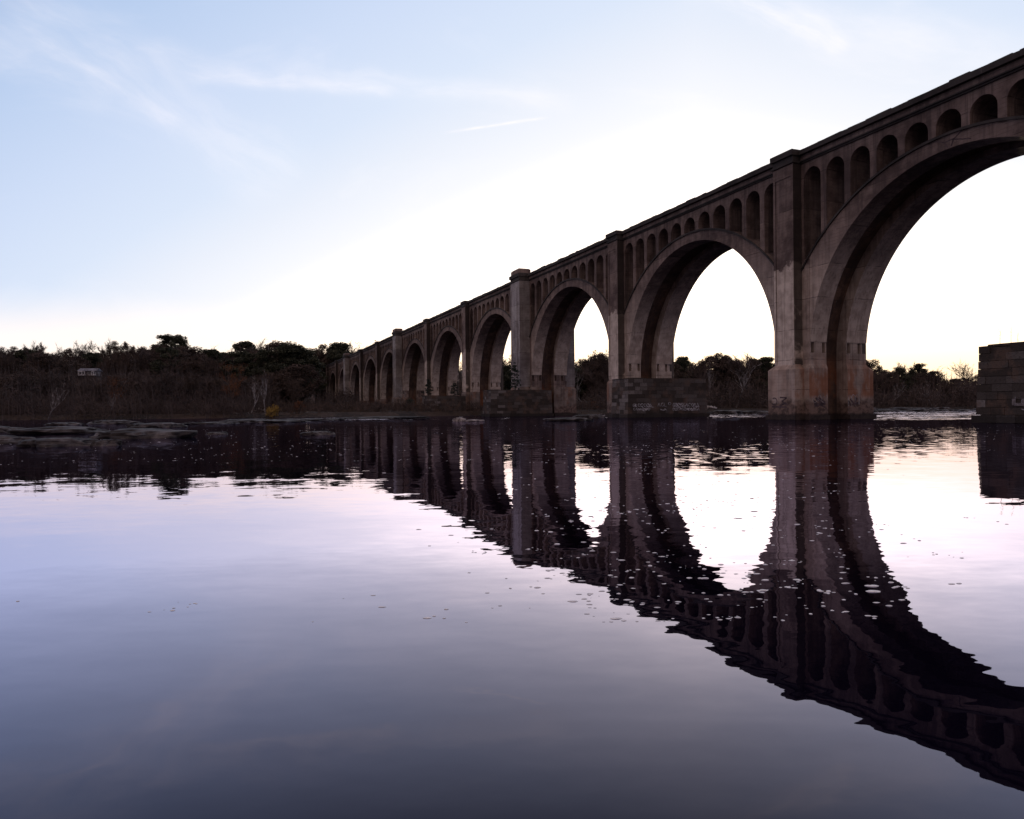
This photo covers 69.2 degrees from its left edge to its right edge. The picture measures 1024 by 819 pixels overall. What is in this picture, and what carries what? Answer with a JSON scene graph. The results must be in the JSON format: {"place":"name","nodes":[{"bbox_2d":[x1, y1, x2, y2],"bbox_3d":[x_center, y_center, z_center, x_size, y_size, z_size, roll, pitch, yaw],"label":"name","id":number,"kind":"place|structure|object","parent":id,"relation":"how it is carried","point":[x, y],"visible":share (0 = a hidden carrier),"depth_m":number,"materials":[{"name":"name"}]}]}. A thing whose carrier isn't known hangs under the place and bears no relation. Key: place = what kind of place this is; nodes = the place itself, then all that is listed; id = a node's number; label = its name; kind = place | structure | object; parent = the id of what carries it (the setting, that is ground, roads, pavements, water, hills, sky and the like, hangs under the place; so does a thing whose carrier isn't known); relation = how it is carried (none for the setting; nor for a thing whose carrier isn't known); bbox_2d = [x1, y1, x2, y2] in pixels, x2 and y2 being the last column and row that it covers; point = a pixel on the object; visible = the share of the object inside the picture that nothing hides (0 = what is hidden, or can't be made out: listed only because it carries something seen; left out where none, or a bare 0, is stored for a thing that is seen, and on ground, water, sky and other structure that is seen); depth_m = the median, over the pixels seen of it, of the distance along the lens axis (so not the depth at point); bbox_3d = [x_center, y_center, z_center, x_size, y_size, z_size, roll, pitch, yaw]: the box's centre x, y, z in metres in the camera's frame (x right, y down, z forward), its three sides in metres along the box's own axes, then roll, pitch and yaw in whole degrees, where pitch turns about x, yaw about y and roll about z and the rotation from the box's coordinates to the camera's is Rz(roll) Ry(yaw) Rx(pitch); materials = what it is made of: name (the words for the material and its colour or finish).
{"place":"outdoors","nodes":[
{"label":"outdoors","id":0,"kind":"place"},
{"bbox_2d":[0,371,980,419],"bbox_3d":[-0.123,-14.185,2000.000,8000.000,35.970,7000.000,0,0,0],"label":"ground","id":1,"kind":"structure","parent":0,"point":[323,414],"depth_m":159.13,"materials":[{"name":"soil"}]},
{"bbox_2d":[0,352,20,373],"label":"bare tree","id":2,"kind":"object","parent":1,"relation":"on","point":[4,360],"visible":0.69,"depth_m":232.53,"materials":[{"name":"brown plant"}]},
{"bbox_2d":[10,349,39,372],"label":"pine tree","id":3,"kind":"object","parent":1,"relation":"on","point":[20,352],"visible":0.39,"depth_m":237.19,"materials":[{"name":"green plant"}]},
{"bbox_2d":[13,347,62,371],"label":"bare tree","id":4,"kind":"object","parent":1,"relation":"on","point":[29,356],"visible":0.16,"depth_m":222.16,"materials":[{"name":"brown plant"}]},
{"bbox_2d":[23,353,61,377],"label":"oak tree","id":5,"kind":"object","parent":1,"relation":"on","point":[45,357],"visible":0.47,"depth_m":215.86,"materials":[{"name":"green plant"}]},
{"bbox_2d":[36,355,60,376],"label":"bare tree","id":6,"kind":"object","parent":1,"relation":"on","point":[54,360],"visible":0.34,"depth_m":216.91,"materials":[{"name":"brown plant"}]},
{"bbox_2d":[18,367,83,413],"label":"bare tree","id":7,"kind":"object","parent":1,"relation":"on","point":[60,379],"visible":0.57,"depth_m":179.91,"materials":[{"name":"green plant"}]},
{"bbox_2d":[48,389,67,419],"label":"sycamore tree","id":8,"kind":"object","parent":1,"relation":"on","point":[52,408],"visible":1,"depth_m":150.19,"materials":[{"name":"brown plant"}]},
{"bbox_2d":[48,357,83,381],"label":"oak tree","id":9,"kind":"object","parent":1,"relation":"on","point":[65,368],"visible":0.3,"depth_m":215.37,"materials":[{"name":"green plant"}]},
{"bbox_2d":[61,348,84,365],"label":"oak tree","id":10,"kind":"object","parent":1,"relation":"on","point":[64,353],"visible":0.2,"depth_m":253.22,"materials":[{"name":"green plant"}]},
{"bbox_2d":[55,339,95,353],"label":"bare tree","id":11,"kind":"object","parent":1,"relation":"on","point":[87,347],"visible":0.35,"depth_m":270.79,"materials":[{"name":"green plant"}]},
{"bbox_2d":[64,356,91,378],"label":"oak tree","id":12,"kind":"object","parent":1,"relation":"on","point":[80,360],"visible":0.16,"depth_m":229.46,"materials":[{"name":"green plant"}]},
{"bbox_2d":[77,368,102,384],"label":"white house","id":13,"kind":"structure","parent":1,"relation":"on","point":[90,371],"depth_m":198.06,"materials":[{"name":"concrete"}]},
{"bbox_2d":[81,352,104,367],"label":"pine tree","id":14,"kind":"object","parent":1,"relation":"on","point":[89,356],"visible":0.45,"depth_m":235.03,"materials":[{"name":"green plant"}]},
{"bbox_2d":[91,350,121,375],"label":"bare tree","id":15,"kind":"object","parent":1,"relation":"on","point":[107,362],"visible":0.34,"depth_m":233.10,"materials":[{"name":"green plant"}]},
{"bbox_2d":[100,375,129,398],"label":"oak tree","id":16,"kind":"object","parent":1,"relation":"on","point":[110,376],"visible":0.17,"depth_m":176.32,"materials":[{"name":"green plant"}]},
{"bbox_2d":[107,376,126,405],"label":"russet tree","id":17,"kind":"object","parent":1,"relation":"on","point":[115,387],"visible":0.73,"depth_m":165.78,"materials":[{"name":"brown plant"}]},
{"bbox_2d":[107,341,130,369],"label":"oak tree","id":18,"kind":"object","parent":1,"relation":"on","point":[125,346],"visible":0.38,"depth_m":256.68,"materials":[{"name":"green plant"}]},
{"bbox_2d":[110,353,140,375],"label":"bare tree","id":19,"kind":"object","parent":1,"relation":"on","point":[120,366],"visible":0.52,"depth_m":227.39,"materials":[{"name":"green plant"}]},
{"bbox_2d":[127,347,159,374],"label":"oak tree","id":20,"kind":"object","parent":1,"relation":"on","point":[153,358],"visible":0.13,"depth_m":238.86,"materials":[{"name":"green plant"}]},
{"bbox_2d":[0,381,288,419],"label":"brushwood","id":21,"kind":"object","parent":1,"relation":"on","point":[127,405],"visible":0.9,"depth_m":158.35,"materials":[{"name":"plant"}]},
{"bbox_2d":[125,345,164,376],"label":"bare tree","id":22,"kind":"object","parent":1,"relation":"on","point":[146,357],"visible":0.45,"depth_m":219.57,"materials":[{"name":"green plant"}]},
{"bbox_2d":[0,360,306,414],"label":"brushwood","id":23,"kind":"object","parent":1,"relation":"on","point":[72,383],"visible":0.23,"depth_m":173.39,"materials":[{"name":"plant"}]},
{"bbox_2d":[149,347,184,379],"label":"pine tree","id":24,"kind":"object","parent":1,"relation":"on","point":[163,354],"visible":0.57,"depth_m":215.91,"materials":[{"name":"green plant"}]},
{"bbox_2d":[156,334,191,348],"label":"pine tree","id":25,"kind":"object","parent":1,"relation":"on","point":[172,341],"visible":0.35,"depth_m":261.41,"materials":[{"name":"green plant"}]},
{"bbox_2d":[6,364,364,408],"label":"brushwood","id":26,"kind":"object","parent":1,"relation":"on","point":[318,398],"visible":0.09,"depth_m":295.45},
{"bbox_2d":[175,346,202,365],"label":"oak tree","id":27,"kind":"object","parent":1,"relation":"on","point":[194,348],"visible":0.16,"depth_m":239.36,"materials":[{"name":"green plant"}]},
{"bbox_2d":[178,352,226,382],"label":"oak tree","id":28,"kind":"object","parent":1,"relation":"on","point":[197,360],"visible":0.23,"depth_m":218.86,"materials":[{"name":"green plant"}]},
{"bbox_2d":[194,349,232,381],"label":"pine tree","id":29,"kind":"object","parent":1,"relation":"on","point":[212,352],"visible":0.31,"depth_m":230.67,"materials":[{"name":"green plant"}]},
{"bbox_2d":[216,363,247,402],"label":"russet tree","id":30,"kind":"object","parent":1,"relation":"on","point":[235,384],"visible":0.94,"depth_m":166.20,"materials":[{"name":"brown plant"}]},
{"bbox_2d":[219,351,263,379],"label":"pine tree","id":31,"kind":"object","parent":1,"relation":"on","point":[243,357],"visible":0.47,"depth_m":214.71,"materials":[{"name":"green plant"}]},
{"bbox_2d":[230,341,259,370],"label":"pine tree","id":32,"kind":"object","parent":1,"relation":"on","point":[244,344],"visible":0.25,"depth_m":249.01,"materials":[{"name":"green plant"}]},
{"bbox_2d":[232,380,258,401],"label":"oak tree","id":33,"kind":"object","parent":1,"relation":"on","point":[246,384],"visible":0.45,"depth_m":181.18,"materials":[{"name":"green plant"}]},
{"bbox_2d":[246,349,278,406],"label":"pine tree","id":34,"kind":"object","parent":1,"relation":"on","point":[261,354],"visible":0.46,"depth_m":214.77,"materials":[{"name":"green plant"}]},
{"bbox_2d":[251,372,279,405],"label":"bare tree","id":35,"kind":"object","parent":1,"relation":"on","point":[265,376],"visible":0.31,"depth_m":187.37,"materials":[{"name":"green plant"}]},
{"bbox_2d":[251,374,286,405],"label":"bare tree","id":36,"kind":"object","parent":1,"relation":"on","point":[262,385],"visible":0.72,"depth_m":182.96,"materials":[{"name":"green plant"}]},
{"bbox_2d":[265,404,279,416],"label":"bush","id":37,"kind":"object","parent":1,"relation":"on","point":[274,410],"visible":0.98,"depth_m":158.09,"materials":[{"name":"yellow plant"}]},
{"bbox_2d":[263,340,297,359],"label":"oak tree","id":38,"kind":"object","parent":1,"relation":"on","point":[272,344],"visible":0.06,"depth_m":237.58,"materials":[{"name":"green plant"}]},
{"bbox_2d":[269,369,304,409],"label":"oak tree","id":39,"kind":"object","parent":1,"relation":"on","point":[279,393],"visible":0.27,"depth_m":197.10,"materials":[{"name":"green plant"}]},
{"bbox_2d":[263,343,314,406],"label":"pine tree","id":40,"kind":"object","parent":1,"relation":"on","point":[281,349],"visible":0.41,"depth_m":215.91,"materials":[{"name":"green plant"}]},
{"bbox_2d":[272,346,325,386],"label":"pine tree","id":41,"kind":"object","parent":1,"relation":"on","point":[304,355],"visible":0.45,"depth_m":219.92,"materials":[{"name":"green plant"}]},
{"bbox_2d":[276,364,325,405],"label":"oak tree","id":42,"kind":"object","parent":1,"relation":"on","point":[296,368],"visible":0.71,"depth_m":198.26,"materials":[{"name":"green plant"}]},
{"bbox_2d":[154,375,461,411],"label":"brushwood","id":43,"kind":"object","parent":1,"relation":"on","point":[339,403],"visible":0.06,"depth_m":223.07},
{"bbox_2d":[310,344,333,401],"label":"oak tree","id":44,"kind":"object","parent":1,"relation":"on","point":[322,347],"visible":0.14,"depth_m":423.80,"materials":[{"name":"green plant"}]},
{"bbox_2d":[320,342,350,374],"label":"pine tree","id":45,"kind":"object","parent":1,"relation":"on","point":[336,348],"visible":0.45,"depth_m":419.35,"materials":[{"name":"green plant"}]},
{"bbox_2d":[369,401,392,411],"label":"bush","id":46,"kind":"object","parent":1,"relation":"on","point":[378,406],"visible":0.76,"depth_m":171.52,"materials":[{"name":"brown plant"}]},
{"bbox_2d":[231,396,606,415],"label":"brushwood","id":47,"kind":"object","parent":1,"relation":"on","point":[412,407],"visible":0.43,"depth_m":171.02,"materials":[{"name":"plant"}]},
{"bbox_2d":[422,396,465,411],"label":"stone pier","id":48,"kind":"structure","parent":1,"relation":"on","point":[443,399],"depth_m":171.11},
{"bbox_2d":[334,349,608,401],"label":"brushwood","id":49,"kind":"object","parent":1,"relation":"on","point":[504,361],"visible":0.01,"depth_m":437.05,"materials":[{"name":"plant"}]},
{"bbox_2d":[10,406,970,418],"bbox_3d":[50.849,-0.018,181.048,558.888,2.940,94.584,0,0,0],"label":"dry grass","id":50,"kind":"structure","parent":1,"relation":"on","point":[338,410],"depth_m":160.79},
{"bbox_2d":[503,365,510,389],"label":"pine tree","id":51,"kind":"object","parent":1,"relation":"on","point":[506,377],"visible":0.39,"depth_m":249.16,"materials":[{"name":"green plant"}]},
{"bbox_2d":[481,390,553,416],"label":"stone pier","id":52,"kind":"structure","parent":1,"relation":"on","point":[502,403],"depth_m":138.90,"materials":[{"name":"stone"}]},
{"bbox_2d":[509,362,520,389],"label":"cedar tree","id":53,"kind":"object","parent":52,"relation":"on","point":[516,381],"visible":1,"depth_m":140.67,"materials":[{"name":"green plant"}]},
{"bbox_2d":[575,368,588,393],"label":"pine tree","id":54,"kind":"object","parent":1,"relation":"on","point":[584,389],"visible":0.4,"depth_m":244.13,"materials":[{"name":"green plant"}]},
{"bbox_2d":[575,353,608,398],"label":"bare tree","id":55,"kind":"object","parent":1,"relation":"on","point":[589,382],"visible":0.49,"depth_m":234.54,"materials":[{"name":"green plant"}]},
{"bbox_2d":[580,352,608,399],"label":"oak tree","id":56,"kind":"object","parent":1,"relation":"on","point":[599,359],"visible":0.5,"depth_m":233.63,"materials":[{"name":"green plant"}]},
{"bbox_2d":[581,364,608,396],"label":"bare tree","id":57,"kind":"object","parent":1,"relation":"on","point":[590,374],"visible":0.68,"depth_m":231.15,"materials":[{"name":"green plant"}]},
{"bbox_2d":[311,48,1023,419],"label":"railway bridge","id":58,"kind":"structure","parent":1,"relation":"on","point":[815,234],"depth_m":77.26,"materials":[{"name":"concrete"}]},
{"bbox_2d":[674,363,688,378],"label":"oak tree","id":59,"kind":"object","parent":1,"relation":"on","point":[678,373],"visible":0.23,"depth_m":236.72,"materials":[{"name":"green plant"}]},
{"bbox_2d":[674,356,693,377],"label":"pine tree","id":60,"kind":"object","parent":1,"relation":"on","point":[682,361],"visible":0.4,"depth_m":238.83,"materials":[{"name":"green plant"}]},
{"bbox_2d":[679,363,711,390],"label":"bare tree","id":61,"kind":"object","parent":1,"relation":"on","point":[695,373],"visible":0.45,"depth_m":230.61,"materials":[{"name":"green plant"}]},
{"bbox_2d":[691,358,730,404],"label":"oak tree","id":62,"kind":"object","parent":1,"relation":"on","point":[710,364],"visible":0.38,"depth_m":232.13,"materials":[{"name":"green plant"}]},
{"bbox_2d":[701,352,743,404],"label":"oak tree","id":63,"kind":"object","parent":1,"relation":"on","point":[717,356],"visible":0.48,"depth_m":232.94,"materials":[{"name":"green plant"}]},
{"bbox_2d":[717,360,743,407],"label":"oak tree","id":64,"kind":"object","parent":1,"relation":"on","point":[734,375],"visible":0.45,"depth_m":231.48,"materials":[{"name":"green plant"}]},
{"bbox_2d":[723,350,764,406],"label":"bare tree","id":65,"kind":"object","parent":1,"relation":"on","point":[740,363],"visible":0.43,"depth_m":230.29,"materials":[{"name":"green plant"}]},
{"bbox_2d":[730,363,760,407],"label":"sycamore tree","id":66,"kind":"object","parent":1,"relation":"on","point":[745,380],"visible":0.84,"depth_m":211.30,"materials":[{"name":"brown plant"}]},
{"bbox_2d":[730,356,766,404],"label":"oak tree","id":67,"kind":"object","parent":1,"relation":"on","point":[753,372],"visible":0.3,"depth_m":233.25,"materials":[{"name":"green plant"}]},
{"bbox_2d":[742,364,765,391],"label":"oak tree","id":68,"kind":"object","parent":1,"relation":"on","point":[753,376],"visible":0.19,"depth_m":234.15,"materials":[{"name":"green plant"}]},
{"bbox_2d":[751,356,774,388],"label":"pine tree","id":69,"kind":"object","parent":1,"relation":"on","point":[766,362],"visible":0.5,"depth_m":235.17,"materials":[{"name":"green plant"}]},
{"bbox_2d":[581,369,979,409],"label":"brushwood","id":70,"kind":"object","parent":1,"relation":"on","point":[966,395],"visible":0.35,"depth_m":215.45,"materials":[{"name":"plant"}]},
{"bbox_2d":[866,359,883,385],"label":"oak tree","id":71,"kind":"object","parent":1,"relation":"on","point":[869,363],"visible":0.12,"depth_m":243.37,"materials":[{"name":"green plant"}]},
{"bbox_2d":[869,367,897,405],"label":"bare tree","id":72,"kind":"object","parent":1,"relation":"on","point":[879,379],"visible":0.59,"depth_m":228.79,"materials":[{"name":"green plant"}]},
{"bbox_2d":[877,370,904,402],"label":"oak tree","id":73,"kind":"object","parent":1,"relation":"on","point":[891,373],"visible":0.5,"depth_m":230.58,"materials":[{"name":"green plant"}]},
{"bbox_2d":[893,367,913,392],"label":"pine tree","id":74,"kind":"object","parent":1,"relation":"on","point":[902,373],"visible":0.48,"depth_m":240.28,"materials":[{"name":"green plant"}]},
{"bbox_2d":[903,363,927,388],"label":"pine tree","id":75,"kind":"object","parent":1,"relation":"on","point":[917,368],"visible":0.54,"depth_m":249.49,"materials":[{"name":"green plant"}]},
{"bbox_2d":[912,373,934,404],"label":"oak tree","id":76,"kind":"object","parent":1,"relation":"on","point":[917,377],"visible":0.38,"depth_m":242.69,"materials":[{"name":"green plant"}]},
{"bbox_2d":[921,366,945,405],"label":"bare tree","id":77,"kind":"object","parent":1,"relation":"on","point":[936,379],"visible":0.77,"depth_m":239.33,"materials":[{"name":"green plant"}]},
{"bbox_2d":[940,380,958,399],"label":"oak tree","id":78,"kind":"object","parent":1,"relation":"on","point":[948,384],"visible":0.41,"depth_m":242.84,"materials":[{"name":"green plant"}]},
{"bbox_2d":[949,360,977,386],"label":"bare tree","id":79,"kind":"object","parent":1,"relation":"on","point":[963,372],"visible":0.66,"depth_m":247.75,"materials":[{"name":"brown plant"}]},
{"bbox_2d":[0,411,1023,818],"bbox_3d":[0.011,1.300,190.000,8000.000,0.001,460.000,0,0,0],"label":"river water","id":80,"kind":"structure","parent":0,"point":[136,681],"depth_m":4.57,"materials":[{"name":"liquid"}]},
{"bbox_2d":[0,426,24,432],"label":"rock","id":81,"kind":"object","parent":80,"relation":"in","point":[3,428],"visible":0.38,"depth_m":52.64,"materials":[{"name":"stone"}]},
{"bbox_2d":[0,435,34,443],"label":"rock","id":82,"kind":"object","parent":80,"relation":"in","point":[8,439],"visible":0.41,"depth_m":32.57,"materials":[{"name":"stone"}]},
{"bbox_2d":[16,437,98,446],"bbox_3d":[-18.110,1.700,30.002,3.155,1.161,2.614,0,0,27],"label":"rock","id":83,"kind":"object","parent":80,"relation":"in","point":[53,442],"visible":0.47,"depth_m":29.22,"materials":[{"name":"stone"}]},
{"bbox_2d":[6,426,110,433],"bbox_3d":[-29.849,1.756,49.160,6.660,1.273,5.456,0,0,-8],"label":"rock","id":84,"kind":"object","parent":80,"relation":"in","point":[63,430],"visible":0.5,"depth_m":47.10,"materials":[{"name":"stone"}]},
{"bbox_2d":[45,422,83,424],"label":"rock","id":85,"kind":"object","parent":80,"relation":"in","point":[64,423],"visible":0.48,"depth_m":81.81,"materials":[{"name":"stone"}]},
{"bbox_2d":[90,439,121,445],"bbox_3d":[-16.082,1.644,29.476,1.196,0.936,1.085,0,0,-2],"label":"rock","id":86,"kind":"object","parent":80,"relation":"in","point":[107,442],"visible":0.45,"depth_m":29.18,"materials":[{"name":"stone"}]},
{"bbox_2d":[87,420,142,423],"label":"rock","id":87,"kind":"object","parent":80,"relation":"in","point":[113,422],"visible":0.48,"depth_m":87.82,"materials":[{"name":"stone"}]},
{"bbox_2d":[89,428,197,438],"bbox_3d":[-19.198,1.688,38.724,5.258,1.427,3.885,0,0,-19],"label":"rock","id":88,"kind":"object","parent":80,"relation":"in","point":[135,433],"visible":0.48,"depth_m":37.66,"materials":[{"name":"stone"}]},
{"bbox_2d":[125,422,187,427],"bbox_3d":[-31.130,1.723,64.942,4.927,1.190,4.050,0,0,-35],"label":"rock","id":89,"kind":"object","parent":80,"relation":"in","point":[157,425],"visible":0.5,"depth_m":63.93,"materials":[{"name":"stone"}]},
{"bbox_2d":[184,422,236,423],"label":"rock","id":90,"kind":"object","parent":80,"relation":"in","point":[210,423],"visible":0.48,"depth_m":81.37,"materials":[{"name":"stone"}]},
{"bbox_2d":[225,420,308,422],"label":"rock","id":91,"kind":"object","parent":80,"relation":"in","point":[250,421],"visible":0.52,"depth_m":90.70,"materials":[{"name":"stone"}]},
{"bbox_2d":[273,418,344,420],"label":"rock","id":92,"kind":"object","parent":80,"relation":"in","point":[313,419],"visible":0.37,"depth_m":104.84,"materials":[{"name":"stone"}]},
{"bbox_2d":[300,431,335,434],"bbox_3d":[-10.661,1.641,40.891,2.044,0.926,1.667,0,0,1],"label":"rock","id":93,"kind":"object","parent":80,"relation":"in","point":[317,433],"visible":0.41,"depth_m":40.46,"materials":[{"name":"stone"}]},
{"bbox_2d":[340,416,428,418],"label":"rock","id":94,"kind":"object","parent":80,"relation":"in","point":[397,417],"visible":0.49,"depth_m":116.71,"materials":[{"name":"stone"}]},
{"bbox_2d":[0,425,998,621],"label":"river foam","id":95,"kind":"object","parent":80,"relation":"on","point":[827,591],"visible":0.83,"depth_m":5.62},
{"bbox_2d":[543,417,593,420],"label":"rock","id":96,"kind":"object","parent":80,"relation":"in","point":[570,419],"visible":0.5,"depth_m":80.37,"materials":[{"name":"stone"}]},
{"bbox_2d":[573,415,606,417],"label":"rock","id":97,"kind":"object","parent":80,"relation":"in","point":[593,416],"visible":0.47,"depth_m":100.15,"materials":[{"name":"stone"}]},
{"bbox_2d":[609,378,709,417],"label":"stone pier","id":98,"kind":"structure","parent":80,"relation":"in","point":[654,397],"depth_m":106.87,"materials":[{"name":"grey stone"}]},
{"bbox_2d":[708,410,742,413],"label":"rock","id":99,"kind":"object","parent":80,"relation":"in","point":[726,412],"visible":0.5,"depth_m":150.27,"materials":[{"name":"stone"}]},
{"bbox_2d":[876,408,938,410],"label":"rock","id":100,"kind":"object","parent":80,"relation":"in","point":[900,409],"visible":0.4,"depth_m":191.16,"materials":[{"name":"stone"}]},
{"bbox_2d":[971,341,1023,422],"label":"stone pier","id":101,"kind":"structure","parent":80,"relation":"in","point":[1000,389],"depth_m":54.43,"materials":[{"name":"grey stone"}]},
{"bbox_2d":[0,0,1023,379],"label":"sky","id":102,"kind":"structure","parent":0,"point":[219,174],"materials":[{"name":"blue"}]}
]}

